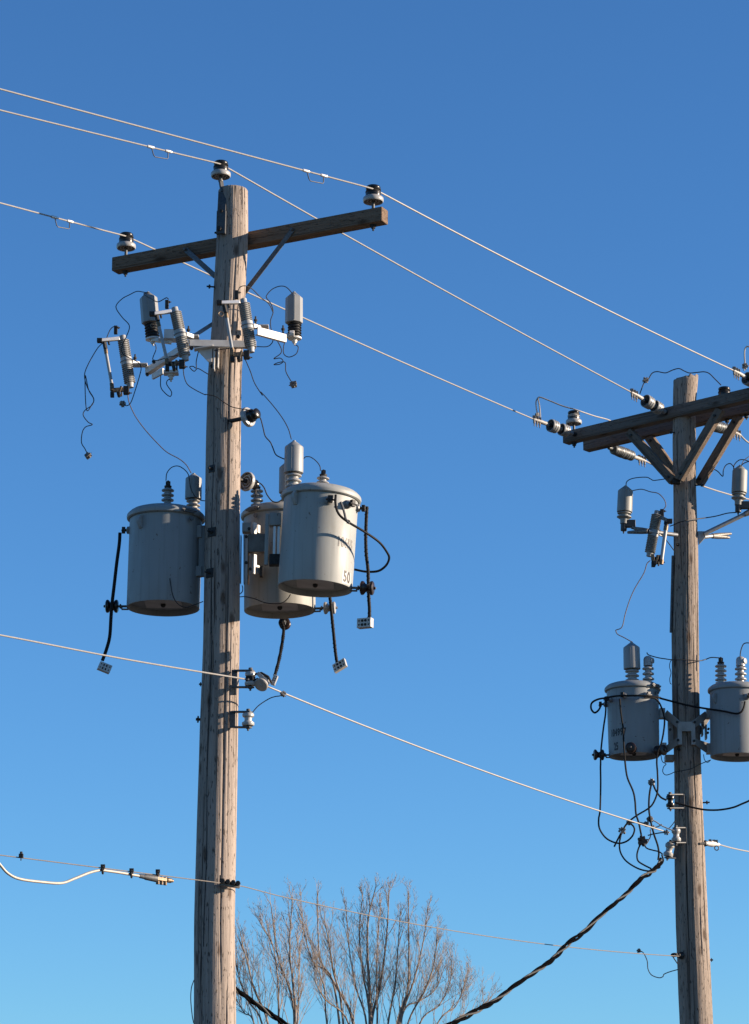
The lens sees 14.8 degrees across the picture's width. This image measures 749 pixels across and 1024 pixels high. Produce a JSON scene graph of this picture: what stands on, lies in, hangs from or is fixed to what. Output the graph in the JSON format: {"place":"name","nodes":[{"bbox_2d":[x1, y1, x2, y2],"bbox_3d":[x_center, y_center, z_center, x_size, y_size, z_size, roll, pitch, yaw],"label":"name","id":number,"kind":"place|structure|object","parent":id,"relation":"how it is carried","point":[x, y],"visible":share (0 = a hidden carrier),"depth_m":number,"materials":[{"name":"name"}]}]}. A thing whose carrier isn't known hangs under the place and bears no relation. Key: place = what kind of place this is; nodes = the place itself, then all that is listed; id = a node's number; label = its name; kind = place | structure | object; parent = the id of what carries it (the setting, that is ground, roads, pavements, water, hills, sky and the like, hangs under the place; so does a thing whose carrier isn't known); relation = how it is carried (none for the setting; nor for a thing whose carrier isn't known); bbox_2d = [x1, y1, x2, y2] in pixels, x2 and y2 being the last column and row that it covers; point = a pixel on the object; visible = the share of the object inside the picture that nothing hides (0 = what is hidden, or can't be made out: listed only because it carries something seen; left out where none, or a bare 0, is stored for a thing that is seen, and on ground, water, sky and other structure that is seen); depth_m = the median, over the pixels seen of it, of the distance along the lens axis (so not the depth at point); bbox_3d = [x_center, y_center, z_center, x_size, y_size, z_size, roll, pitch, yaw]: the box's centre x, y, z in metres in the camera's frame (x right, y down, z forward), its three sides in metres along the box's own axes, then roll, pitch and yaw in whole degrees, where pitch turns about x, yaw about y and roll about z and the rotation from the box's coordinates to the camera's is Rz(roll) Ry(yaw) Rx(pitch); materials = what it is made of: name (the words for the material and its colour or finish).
{"place":"outdoors","nodes":[
{"label":"outdoors","id":0,"kind":"place"},
{"bbox_2d":[0,0,748,1023],"label":"sky","id":1,"kind":"structure","parent":0,"point":[599,148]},
{"label":"ground","id":2,"kind":"structure","parent":0,"visible":0},
{"bbox_2d":[112,179,387,1023],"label":"utility pole","id":3,"kind":"object","parent":2,"relation":"on","point":[231,244],"visible":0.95,"depth_m":22.55,"materials":[{"name":"brown wood"}]},
{"bbox_2d":[116,232,135,254],"bbox_3d":[-2.081,-2.235,24.120,0.164,0.212,0.164,0,-15,0],"label":"pin insulator","id":4,"kind":"object","parent":3,"relation":"attached to","point":[126,244],"visible":1,"depth_m":24.09,"materials":[{"name":"ceramic"}]},
{"bbox_2d":[0,202,533,418],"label":"power line","id":5,"kind":"object","parent":4,"relation":"attached to","point":[279,307],"visible":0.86,"depth_m":25.96,"materials":[{"name":"metal"}]},
{"bbox_2d":[50,215,73,228],"bbox_3d":[-2.558,-2.366,23.560,0.025,0.102,0.239,-14,-20,41],"label":"wire stirrup","id":6,"kind":"object","parent":5,"relation":"hanging from","point":[56,217],"visible":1,"depth_m":23.54,"materials":[{"name":"metal"}]},
{"bbox_2d":[103,473,204,616],"bbox_3d":[-1.692,0.229,22.875,0.714,1.153,0.652,10,-18,-33],"label":"transformer","id":7,"kind":"object","parent":3,"relation":"attached to","point":[166,540],"visible":0.99,"depth_m":22.67,"materials":[{"name":"paint"}]},
{"bbox_2d":[97,532,121,673],"bbox_3d":[-2.096,0.715,22.716,0.172,1.151,0.072,0,-15,0],"label":"drop lead","id":8,"kind":"object","parent":7,"relation":"hanging from","point":[103,667],"visible":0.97,"depth_m":22.70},
{"bbox_2d":[170,579,202,607],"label":"jumper wire","id":9,"kind":"object","parent":7,"relation":"attached to","point":[176,601],"visible":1,"depth_m":22.49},
{"bbox_2d":[165,465,204,500],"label":"jumper wire","id":10,"kind":"object","parent":3,"relation":"attached to","point":[189,481],"visible":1,"depth_m":22.90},
{"bbox_2d":[190,980,193,1022],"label":"jumper wire","id":11,"kind":"object","parent":3,"relation":"attached to","point":[190,1001],"visible":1,"depth_m":21.77,"materials":[{"name":"metal"}]},
{"bbox_2d":[132,316,294,381],"bbox_3d":[-1.386,-1.320,23.167,1.477,0.505,0.642,-5,-16,18],"label":"equipment bracket","id":12,"kind":"object","parent":3,"relation":"attached to","point":[203,348],"visible":0.9,"depth_m":23.04,"materials":[{"name":"metal"}]},
{"bbox_2d":[97,325,139,397],"bbox_3d":[-2.086,-1.230,23.502,0.369,0.627,0.138,6,-17,-22],"label":"fuse cutout","id":13,"kind":"object","parent":12,"relation":"attached to","point":[127,371],"visible":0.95,"depth_m":23.50,"materials":[{"name":"ceramic"}]},
{"bbox_2d":[81,326,118,459],"bbox_3d":[-2.234,-0.974,23.428,0.290,1.140,0.047,0,-15,0],"label":"jumper wire","id":14,"kind":"object","parent":13,"relation":"attached to","point":[87,455],"visible":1,"depth_m":23.40,"materials":[{"name":"metal"}]},
{"bbox_2d":[127,395,190,472],"bbox_3d":[-1.742,-0.632,23.313,0.534,0.666,0.008,0,-15,0],"label":"jumper wire","id":15,"kind":"object","parent":13,"relation":"attached to","point":[153,438],"visible":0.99,"depth_m":23.30,"materials":[{"name":"black metal"}]},
{"bbox_2d":[140,291,159,345],"bbox_3d":[-1.831,-1.575,23.444,0.171,0.468,0.153,0,-15,0],"label":"surge arrester","id":16,"kind":"object","parent":12,"relation":"attached to","point":[147,304],"visible":0.88,"depth_m":23.40,"materials":[{"name":"grey plastic"}]},
{"bbox_2d":[115,291,147,406],"bbox_3d":[-1.965,-1.315,23.226,0.267,0.990,0.039,2,-15,-6],"label":"jumper wire","id":17,"kind":"object","parent":16,"relation":"attached to","point":[122,404],"visible":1,"depth_m":23.20,"materials":[{"name":"metal"}]},
{"bbox_2d":[152,344,177,360],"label":"jumper wire","id":18,"kind":"object","parent":16,"relation":"attached to","point":[160,359],"visible":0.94,"depth_m":23.16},
{"bbox_2d":[160,375,171,396],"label":"jumper wire","id":19,"kind":"object","parent":12,"relation":"hanging from","point":[167,386],"visible":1,"depth_m":23.19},
{"bbox_2d":[149,300,193,371],"bbox_3d":[-1.613,-1.396,22.862,0.348,0.608,0.166,0,-15,0],"label":"fuse cutout","id":20,"kind":"object","parent":12,"relation":"attached to","point":[181,334],"visible":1,"depth_m":22.84,"materials":[{"name":"ceramic"}]},
{"bbox_2d":[189,352,208,374],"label":"jumper wire","id":21,"kind":"object","parent":12,"relation":"attached to","point":[196,366],"visible":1,"depth_m":22.91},
{"bbox_2d":[216,290,260,362],"bbox_3d":[-1.067,-1.469,22.760,0.373,0.612,0.133,6,-17,-22],"label":"fuse cutout","id":22,"kind":"object","parent":12,"relation":"attached to","point":[248,326],"visible":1,"depth_m":22.75,"materials":[{"name":"ceramic"}]},
{"bbox_2d":[238,285,273,312],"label":"jumper wire","id":23,"kind":"object","parent":22,"relation":"attached to","point":[257,294],"visible":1,"depth_m":23.03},
{"bbox_2d":[245,360,291,438],"bbox_3d":[-0.838,-0.888,22.699,0.376,0.660,0.008,0,-15,0],"label":"jumper wire","id":24,"kind":"object","parent":22,"relation":"attached to","point":[268,400],"visible":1,"depth_m":22.70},
{"bbox_2d":[214,340,272,350],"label":"jumper wire","id":25,"kind":"object","parent":12,"relation":"attached to","point":[244,347],"visible":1,"depth_m":22.84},
{"bbox_2d":[285,291,302,345],"bbox_3d":[-0.654,-1.569,23.318,0.133,0.460,0.139,-6,-16,22],"label":"surge arrester","id":26,"kind":"object","parent":12,"relation":"attached to","point":[294,310],"visible":1,"depth_m":23.28,"materials":[{"name":"grey plastic"}]},
{"bbox_2d":[266,286,296,387],"bbox_3d":[-0.750,-1.411,23.173,0.259,0.872,0.049,0,-15,0],"label":"jumper wire","id":27,"kind":"object","parent":26,"relation":"hanging from","point":[293,384],"visible":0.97,"depth_m":23.12,"materials":[{"name":"metal"}]},
{"bbox_2d":[211,160,230,181],"bbox_3d":[-1.255,-2.781,23.507,0.164,0.177,0.164,0,-15,0],"label":"pin insulator","id":28,"kind":"object","parent":3,"relation":"attached to","point":[221,172],"visible":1,"depth_m":23.47,"materials":[{"name":"ceramic"}]},
{"bbox_2d":[0,109,630,392],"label":"power line","id":29,"kind":"object","parent":28,"relation":"attached to","point":[316,218],"visible":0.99,"depth_m":24.29,"materials":[{"name":"metal"}]},
{"bbox_2d":[147,145,171,158],"bbox_3d":[-1.724,-2.879,23.080,0.240,0.098,0.025,12,-19,-38],"label":"wire stirrup","id":30,"kind":"object","parent":29,"relation":"hanging from","point":[153,147],"visible":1,"depth_m":23.06,"materials":[{"name":"metal"}]},
{"bbox_2d":[219,875,240,888],"bbox_3d":[-1.098,2.807,21.852,0.174,0.092,0.084,5,-16,-19],"label":"strand clamp","id":31,"kind":"object","parent":3,"relation":"attached to","point":[233,884],"visible":1,"depth_m":21.82,"materials":[{"name":"metal"}]},
{"bbox_2d":[229,709,253,730],"bbox_3d":[-1.015,1.610,22.198,0.209,0.171,0.097,-13,-20,39],"label":"spool clevis","id":32,"kind":"object","parent":3,"relation":"attached to","point":[248,722],"visible":1,"depth_m":22.15,"materials":[{"name":"white ceramic"}]},
{"bbox_2d":[252,690,285,712],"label":"jumper wire","id":33,"kind":"object","parent":32,"relation":"attached to","point":[283,693],"visible":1,"depth_m":22.21,"materials":[{"name":"metal"}]},
{"bbox_2d":[231,667,255,690],"bbox_3d":[-1.006,1.303,22.283,0.209,0.181,0.089,-12,-19,37],"label":"spool clevis","id":34,"kind":"object","parent":3,"relation":"attached to","point":[250,673],"visible":1,"depth_m":22.24,"materials":[{"name":"metal"}]},
{"bbox_2d":[0,634,248,679],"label":"neutral wire","id":35,"kind":"object","parent":34,"relation":"attached to","point":[122,658],"visible":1,"depth_m":21.39,"materials":[{"name":"metal"}]},
{"bbox_2d":[268,686,669,832],"bbox_3d":[0.955,2.145,24.532,0.107,0.419,6.110,-11,-19,35],"label":"neutral wire","id":36,"kind":"object","parent":34,"relation":"attached to","point":[459,761],"visible":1,"depth_m":24.16,"materials":[{"name":"metal"}]},
{"bbox_2d":[254,672,272,690],"bbox_3d":[-0.865,1.309,22.231,0.132,0.150,0.124,8,-17,-28],"label":"wedge clamp","id":37,"kind":"object","parent":36,"relation":"attached to","point":[263,681],"visible":1,"depth_m":22.20,"materials":[{"name":"metal"}]},
{"bbox_2d":[648,829,668,835],"bbox_3d":[2.643,2.982,26.782,0.204,0.066,0.034,0,-15,0],"label":"neutral tail","id":38,"kind":"object","parent":36,"relation":"attached to","point":[666,832],"visible":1,"depth_m":26.77},
{"bbox_2d":[646,816,674,830],"bbox_3d":[2.662,2.901,26.805,0.262,0.151,0.046,0,-15,0],"label":"neutral tail","id":39,"kind":"object","parent":36,"relation":"attached to","point":[648,819],"visible":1,"depth_m":26.80},
{"bbox_2d":[228,407,260,426],"bbox_3d":[-1.035,-0.750,22.823,0.284,0.162,0.155,-3,-16,13],"label":"standoff insulator","id":40,"kind":"object","parent":3,"relation":"attached to","point":[247,418],"visible":1,"depth_m":22.76,"materials":[{"name":"ceramic"}]},
{"bbox_2d":[183,369,250,410],"bbox_3d":[-1.232,-0.964,22.803,0.581,0.373,0.008,0,-15,0],"label":"jumper wire","id":41,"kind":"object","parent":40,"relation":"attached to","point":[211,395],"visible":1,"depth_m":22.79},
{"bbox_2d":[260,417,283,458],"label":"jumper wire","id":42,"kind":"object","parent":40,"relation":"attached to","point":[269,440],"visible":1,"depth_m":22.73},
{"bbox_2d":[240,472,258,490],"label":"standoff insulator","id":43,"kind":"object","parent":3,"relation":"attached to","point":[248,480],"visible":1,"depth_m":23.06,"materials":[{"name":"white ceramic"}]},
{"bbox_2d":[255,482,281,502],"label":"jumper wire","id":44,"kind":"object","parent":43,"relation":"attached to","point":[267,494],"visible":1,"depth_m":22.97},
{"bbox_2d":[240,522,264,584],"bbox_3d":[-0.962,0.323,22.762,0.197,0.512,0.180,0,-15,0],"label":"cluster mount","id":45,"kind":"object","parent":3,"relation":"attached to","point":[256,543],"visible":1,"depth_m":22.71,"materials":[{"name":"metal"}]},
{"bbox_2d":[241,464,337,629],"bbox_3d":[-0.752,0.210,23.181,0.682,1.322,0.690,13,-20,-40],"label":"transformer","id":46,"kind":"object","parent":45,"relation":"attached to","point":[265,588],"visible":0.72,"depth_m":22.97,"materials":[{"name":"paint"}]},
{"bbox_2d":[271,622,284,685],"bbox_3d":[-0.757,1.112,22.725,0.062,0.654,0.694,-1,-15,4],"label":"drop lead","id":47,"kind":"object","parent":46,"relation":"hanging from","point":[274,678],"visible":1,"depth_m":22.66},
{"bbox_2d":[328,597,347,673],"bbox_3d":[-0.300,0.901,22.881,0.176,0.771,0.066,-5,-16,16],"label":"drop lead","id":48,"kind":"object","parent":46,"relation":"hanging from","point":[340,665],"visible":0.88,"depth_m":22.83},
{"bbox_2d":[264,440,375,596],"bbox_3d":[-0.411,0.052,22.552,0.687,1.278,0.729,8,-17,-26],"label":"transformer","id":49,"kind":"object","parent":45,"relation":"attached to","point":[314,556],"visible":1,"depth_m":22.29,"materials":[{"name":"grey paint"}]},
{"bbox_2d":[240,594,290,603],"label":"jumper wire","id":50,"kind":"object","parent":49,"relation":"attached to","point":[265,602],"visible":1,"depth_m":22.59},
{"bbox_2d":[339,501,347,519],"bbox_3d":[-0.232,0.001,22.217,0.078,0.172,0.019,0,-15,0],"label":"bus strap","id":51,"kind":"object","parent":49,"relation":"attached to","point":[343,510],"visible":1,"depth_m":22.21,"materials":[{"name":"metal"}]},
{"bbox_2d":[334,494,389,572],"bbox_3d":[-0.074,0.168,22.417,0.334,0.486,0.665,-4,-16,13],"label":"drop lead","id":52,"kind":"object","parent":49,"relation":"attached to","point":[363,531],"visible":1,"depth_m":22.28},
{"bbox_2d":[357,506,373,628],"bbox_3d":[-0.072,0.428,22.483,0.119,0.980,0.063,-6,-17,22],"label":"drop lead","id":53,"kind":"object","parent":49,"relation":"hanging from","point":[366,623],"visible":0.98,"depth_m":22.42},
{"bbox_2d":[363,184,383,207],"bbox_3d":[-0.010,-2.517,23.088,0.168,0.211,0.168,0,-15,0],"label":"pin insulator","id":54,"kind":"object","parent":3,"relation":"attached to","point":[373,198],"visible":1,"depth_m":23.06,"materials":[{"name":"ceramic"}]},
{"bbox_2d":[0,88,733,370],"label":"power line","id":55,"kind":"object","parent":54,"relation":"attached to","point":[365,187],"visible":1,"depth_m":22.99,"materials":[{"name":"metal"}]},
{"bbox_2d":[303,169,327,183],"bbox_3d":[-0.469,-2.638,22.680,0.243,0.095,0.025,12,-19,-37],"label":"wire stirrup","id":56,"kind":"object","parent":55,"relation":"hanging from","point":[322,175],"visible":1,"depth_m":22.67,"materials":[{"name":"metal"}]},
{"bbox_2d":[236,857,662,1023],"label":"twisted drop cable","id":57,"kind":"object","parent":3,"relation":"attached to","point":[470,1013],"visible":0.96,"depth_m":24.44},
{"bbox_2d":[235,877,322,1023],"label":"bare tree","id":58,"kind":"object","parent":2,"relation":"on","point":[294,1005],"visible":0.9,"depth_m":91.30,"materials":[{"name":"brown plant"}]},
{"bbox_2d":[282,879,363,1023],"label":"bare tree","id":59,"kind":"object","parent":2,"relation":"on","point":[314,958],"visible":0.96,"depth_m":97.00,"materials":[{"name":"brown plant"}]},
{"bbox_2d":[330,871,501,1023],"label":"bare tree","id":60,"kind":"object","parent":2,"relation":"on","point":[369,991],"visible":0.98,"depth_m":104.47,"materials":[{"name":"brown plant"}]},
{"bbox_2d":[563,374,748,1023],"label":"utility pole","id":61,"kind":"object","parent":2,"relation":"on","point":[685,417],"visible":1,"depth_m":27.65,"materials":[{"name":"brown wood"}]},
{"bbox_2d":[532,415,576,436],"bbox_3d":[1.795,-0.850,28.766,0.572,0.147,0.132,12,-19,-36],"label":"deadend insulator","id":62,"kind":"object","parent":61,"relation":"attached to","point":[555,426],"visible":1,"depth_m":28.75,"materials":[{"name":"grey ceramic"}]},
{"bbox_2d":[566,410,581,429],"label":"pin insulator","id":63,"kind":"object","parent":61,"relation":"attached to","point":[573,419],"visible":1,"depth_m":29.01,"materials":[{"name":"ceramic"}]},
{"bbox_2d":[538,396,569,416],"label":"jumper wire","id":64,"kind":"object","parent":63,"relation":"attached to","point":[550,401],"visible":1,"depth_m":28.94,"materials":[{"name":"metal"}]},
{"bbox_2d":[535,397,539,415],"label":"jumper wire","id":65,"kind":"object","parent":64,"relation":"attached to","point":[537,413],"visible":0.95,"depth_m":28.93,"materials":[{"name":"metal"}]},
{"bbox_2d":[569,408,610,420],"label":"jumper wire","id":66,"kind":"object","parent":63,"relation":"attached to","point":[590,414],"visible":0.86,"depth_m":29.14,"materials":[{"name":"metal"}]},
{"bbox_2d":[607,446,645,466],"bbox_3d":[2.586,-0.579,29.329,0.116,0.135,0.609,-15,-21,43],"label":"deadend insulator","id":67,"kind":"object","parent":61,"relation":"attached to","point":[624,453],"visible":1,"depth_m":29.25,"materials":[{"name":"grey ceramic"}]},
{"bbox_2d":[646,461,748,499],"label":"power line","id":68,"kind":"object","parent":67,"relation":"attached to","point":[711,488],"visible":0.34,"depth_m":30.51,"materials":[{"name":"metal"}]},
{"bbox_2d":[630,388,667,414],"bbox_3d":[2.673,-1.069,28.083,0.506,0.186,0.132,13,-20,-39],"label":"deadend insulator","id":69,"kind":"object","parent":61,"relation":"attached to","point":[651,403],"visible":1,"depth_m":28.06,"materials":[{"name":"grey ceramic"}]},
{"bbox_2d":[648,778,659,859],"bbox_3d":[2.597,2.856,26.793,0.094,0.772,0.050,-5,-16,18],"label":"secondary cable","id":70,"kind":"object","parent":61,"relation":"attached to","point":[651,781],"visible":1,"depth_m":26.81,"materials":[{"name":"rubber"}]},
{"bbox_2d":[663,840,679,860],"bbox_3d":[2.786,3.168,26.961,0.167,0.198,0.095,0,-15,0],"label":"spool clevis","id":71,"kind":"object","parent":61,"relation":"attached to","point":[668,853],"visible":1,"depth_m":26.94,"materials":[{"name":"white ceramic"}]},
{"bbox_2d":[666,792,684,810],"bbox_3d":[2.818,2.727,27.021,0.208,0.180,0.083,14,-21,-42],"label":"spool clevis","id":72,"kind":"object","parent":61,"relation":"attached to","point":[670,804],"visible":1,"depth_m":26.97,"materials":[{"name":"black ceramic"}]},
{"bbox_2d":[675,800,748,810],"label":"secondary cable","id":73,"kind":"object","parent":72,"relation":"attached to","point":[747,801],"visible":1,"depth_m":26.88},
{"bbox_2d":[671,952,683,958],"bbox_3d":[2.807,4.114,26.723,0.126,0.070,0.071,10,-18,-33],"label":"strand eyebolt","id":74,"kind":"object","parent":61,"relation":"attached to","point":[680,955],"visible":1,"depth_m":26.72,"materials":[{"name":"black metal"}]},
{"bbox_2d":[0,855,678,956],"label":"messenger strand","id":75,"kind":"object","parent":74,"relation":"attached to","point":[328,906],"visible":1,"depth_m":22.72,"materials":[{"name":"metal"}]},
{"bbox_2d":[0,863,173,884],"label":"service cable","id":76,"kind":"object","parent":75,"relation":"hanging from","point":[157,878],"visible":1,"depth_m":21.07,"materials":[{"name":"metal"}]},
{"bbox_2d":[637,948,678,977],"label":"jumper wire","id":77,"kind":"object","parent":74,"relation":"attached to","point":[639,950],"visible":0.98,"depth_m":26.62,"materials":[{"name":"black metal"}]},
{"bbox_2d":[671,825,686,845],"bbox_3d":[2.843,3.034,26.931,0.089,0.192,0.180,-10,-18,32],"label":"spool clevis","id":78,"kind":"object","parent":61,"relation":"attached to","point":[675,839],"visible":1,"depth_m":26.88,"materials":[{"name":"white ceramic"}]},
{"bbox_2d":[659,708,709,762],"bbox_3d":[2.963,2.115,27.389,0.500,0.487,0.327,0,-15,0],"label":"cluster mount","id":79,"kind":"object","parent":61,"relation":"attached to","point":[702,719],"visible":0.94,"depth_m":27.33,"materials":[{"name":"paint"}]},
{"bbox_2d":[592,642,667,760],"bbox_3d":[2.483,1.784,27.377,0.603,1.154,0.672,13,-20,-39],"label":"transformer","id":80,"kind":"object","parent":79,"relation":"attached to","point":[640,715],"visible":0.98,"depth_m":27.23,"materials":[{"name":"paint"}]},
{"bbox_2d":[598,700,634,843],"bbox_3d":[2.265,2.443,27.075,0.351,1.371,0.016,0,-15,0],"label":"secondary cable","id":81,"kind":"object","parent":80,"relation":"attached to","point":[606,838],"visible":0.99,"depth_m":27.02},
{"bbox_2d":[619,699,648,846],"bbox_3d":[2.418,2.427,26.851,0.247,1.397,0.062,0,-15,0],"label":"secondary cable","id":82,"kind":"object","parent":80,"relation":"attached to","point":[642,841],"visible":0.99,"depth_m":26.80,"materials":[{"name":"rubber"}]},
{"bbox_2d":[636,845,650,868],"bbox_3d":[2.492,3.188,26.643,0.140,0.242,0.015,0,-15,0],"label":"secondary cable","id":83,"kind":"object","parent":82,"relation":"attached to","point":[638,860],"visible":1,"depth_m":26.63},
{"bbox_2d":[614,697,664,846],"bbox_3d":[2.474,2.420,26.851,0.515,1.406,0.131,0,-15,0],"label":"secondary cable","id":84,"kind":"object","parent":80,"relation":"attached to","point":[622,829],"visible":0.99,"depth_m":26.87,"materials":[{"name":"rubber"}]},
{"bbox_2d":[619,835,663,871],"bbox_3d":[2.475,3.158,26.693,0.419,0.360,0.015,0,-15,0],"label":"secondary cable","id":85,"kind":"object","parent":84,"relation":"hanging from","point":[630,863],"visible":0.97,"depth_m":26.67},
{"bbox_2d":[590,695,745,714],"bbox_3d":[2.747,1.830,27.114,1.484,0.217,0.323,-5,-16,16],"label":"secondary cable","id":86,"kind":"object","parent":80,"relation":"attached to","point":[672,701],"visible":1,"depth_m":27.13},
{"bbox_2d":[647,653,718,660],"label":"jumper wire","id":87,"kind":"object","parent":80,"relation":"attached to","point":[682,659],"visible":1,"depth_m":27.54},
{"bbox_2d":[708,656,748,761],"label":"transformer","id":88,"kind":"object","parent":79,"relation":"attached to","point":[729,737],"visible":1,"depth_m":27.07,"materials":[{"name":"paint"}]},
{"bbox_2d":[661,756,709,774],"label":"jumper wire","id":89,"kind":"object","parent":61,"relation":"attached to","point":[681,770],"visible":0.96,"depth_m":27.21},
{"bbox_2d":[627,509,748,543],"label":"pipe bracket","id":90,"kind":"object","parent":61,"relation":"attached to","point":[703,535],"visible":1,"depth_m":27.89,"materials":[{"name":"metal"}]},
{"bbox_2d":[617,485,635,533],"bbox_3d":[2.434,-0.024,27.872,0.177,0.486,0.155,0,-15,0],"label":"surge arrester","id":91,"kind":"object","parent":90,"relation":"on","point":[625,502],"visible":1,"depth_m":27.82,"materials":[{"name":"plastic"}]},
{"bbox_2d":[626,477,663,484],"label":"jumper wire","id":92,"kind":"object","parent":91,"relation":"attached to","point":[643,477],"visible":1,"depth_m":27.95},
{"bbox_2d":[632,489,665,508],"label":"jumper wire","id":93,"kind":"object","parent":91,"relation":"attached to","point":[653,492],"visible":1,"depth_m":27.87,"materials":[{"name":"black metal"}]},
{"bbox_2d":[645,509,672,566],"bbox_3d":[2.729,0.254,27.677,0.267,0.583,0.166,0,-15,0],"label":"fuse cutout","id":94,"kind":"object","parent":90,"relation":"attached to","point":[657,516],"visible":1,"depth_m":27.65,"materials":[{"name":"grey ceramic"}]},
{"bbox_2d":[615,561,649,642],"bbox_3d":[2.481,0.857,27.613,0.357,0.814,0.009,0,-15,0],"label":"jumper wire","id":95,"kind":"object","parent":94,"relation":"attached to","point":[628,604],"visible":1,"depth_m":27.59,"materials":[{"name":"black metal"}]},
{"bbox_2d":[731,465,748,514],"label":"surge arrester","id":96,"kind":"object","parent":90,"relation":"on","point":[739,484],"visible":1,"depth_m":27.95,"materials":[{"name":"ceramic"}]},
{"bbox_2d":[670,512,735,526],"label":"jumper wire","id":97,"kind":"object","parent":96,"relation":"attached to","point":[702,518],"visible":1,"depth_m":27.88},
{"bbox_2d":[699,839,719,850],"bbox_3d":[3.145,3.133,27.104,0.275,0.105,0.068,10,-18,-32],"label":"deadend clamp","id":98,"kind":"object","parent":61,"relation":"attached to","point":[712,843],"visible":1,"depth_m":27.11,"materials":[{"name":"silver metal"}]},
{"bbox_2d":[720,844,748,851],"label":"neutral wire","id":99,"kind":"object","parent":98,"relation":"attached to","point":[734,848],"visible":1,"depth_m":27.56,"materials":[{"name":"metal"}]},
{"bbox_2d":[704,422,740,440],"bbox_3d":[3.467,-0.825,28.597,0.116,0.127,0.603,-14,-20,41],"label":"deadend insulator","id":100,"kind":"object","parent":61,"relation":"attached to","point":[721,427],"visible":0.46,"depth_m":28.52,"materials":[{"name":"grey ceramic"}]},
{"bbox_2d":[718,386,730,394],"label":"pin insulator","id":101,"kind":"object","parent":61,"relation":"attached to","point":[723,389],"visible":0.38,"depth_m":28.26,"materials":[{"name":"ceramic"}]},
{"bbox_2d":[639,368,720,393],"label":"jumper wire","id":102,"kind":"object","parent":101,"relation":"attached to","point":[645,380],"visible":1,"depth_m":28.40,"materials":[{"name":"metal"}]},
{"bbox_2d":[732,367,748,386],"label":"deadend insulator","id":103,"kind":"object","parent":61,"relation":"attached to","point":[744,376],"visible":1,"depth_m":27.28,"materials":[{"name":"silver metal"}]},
{"bbox_2d":[742,346,748,370],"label":"jumper wire","id":104,"kind":"object","parent":61,"relation":"attached to","point":[744,366],"visible":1,"depth_m":27.48,"materials":[{"name":"metal"}]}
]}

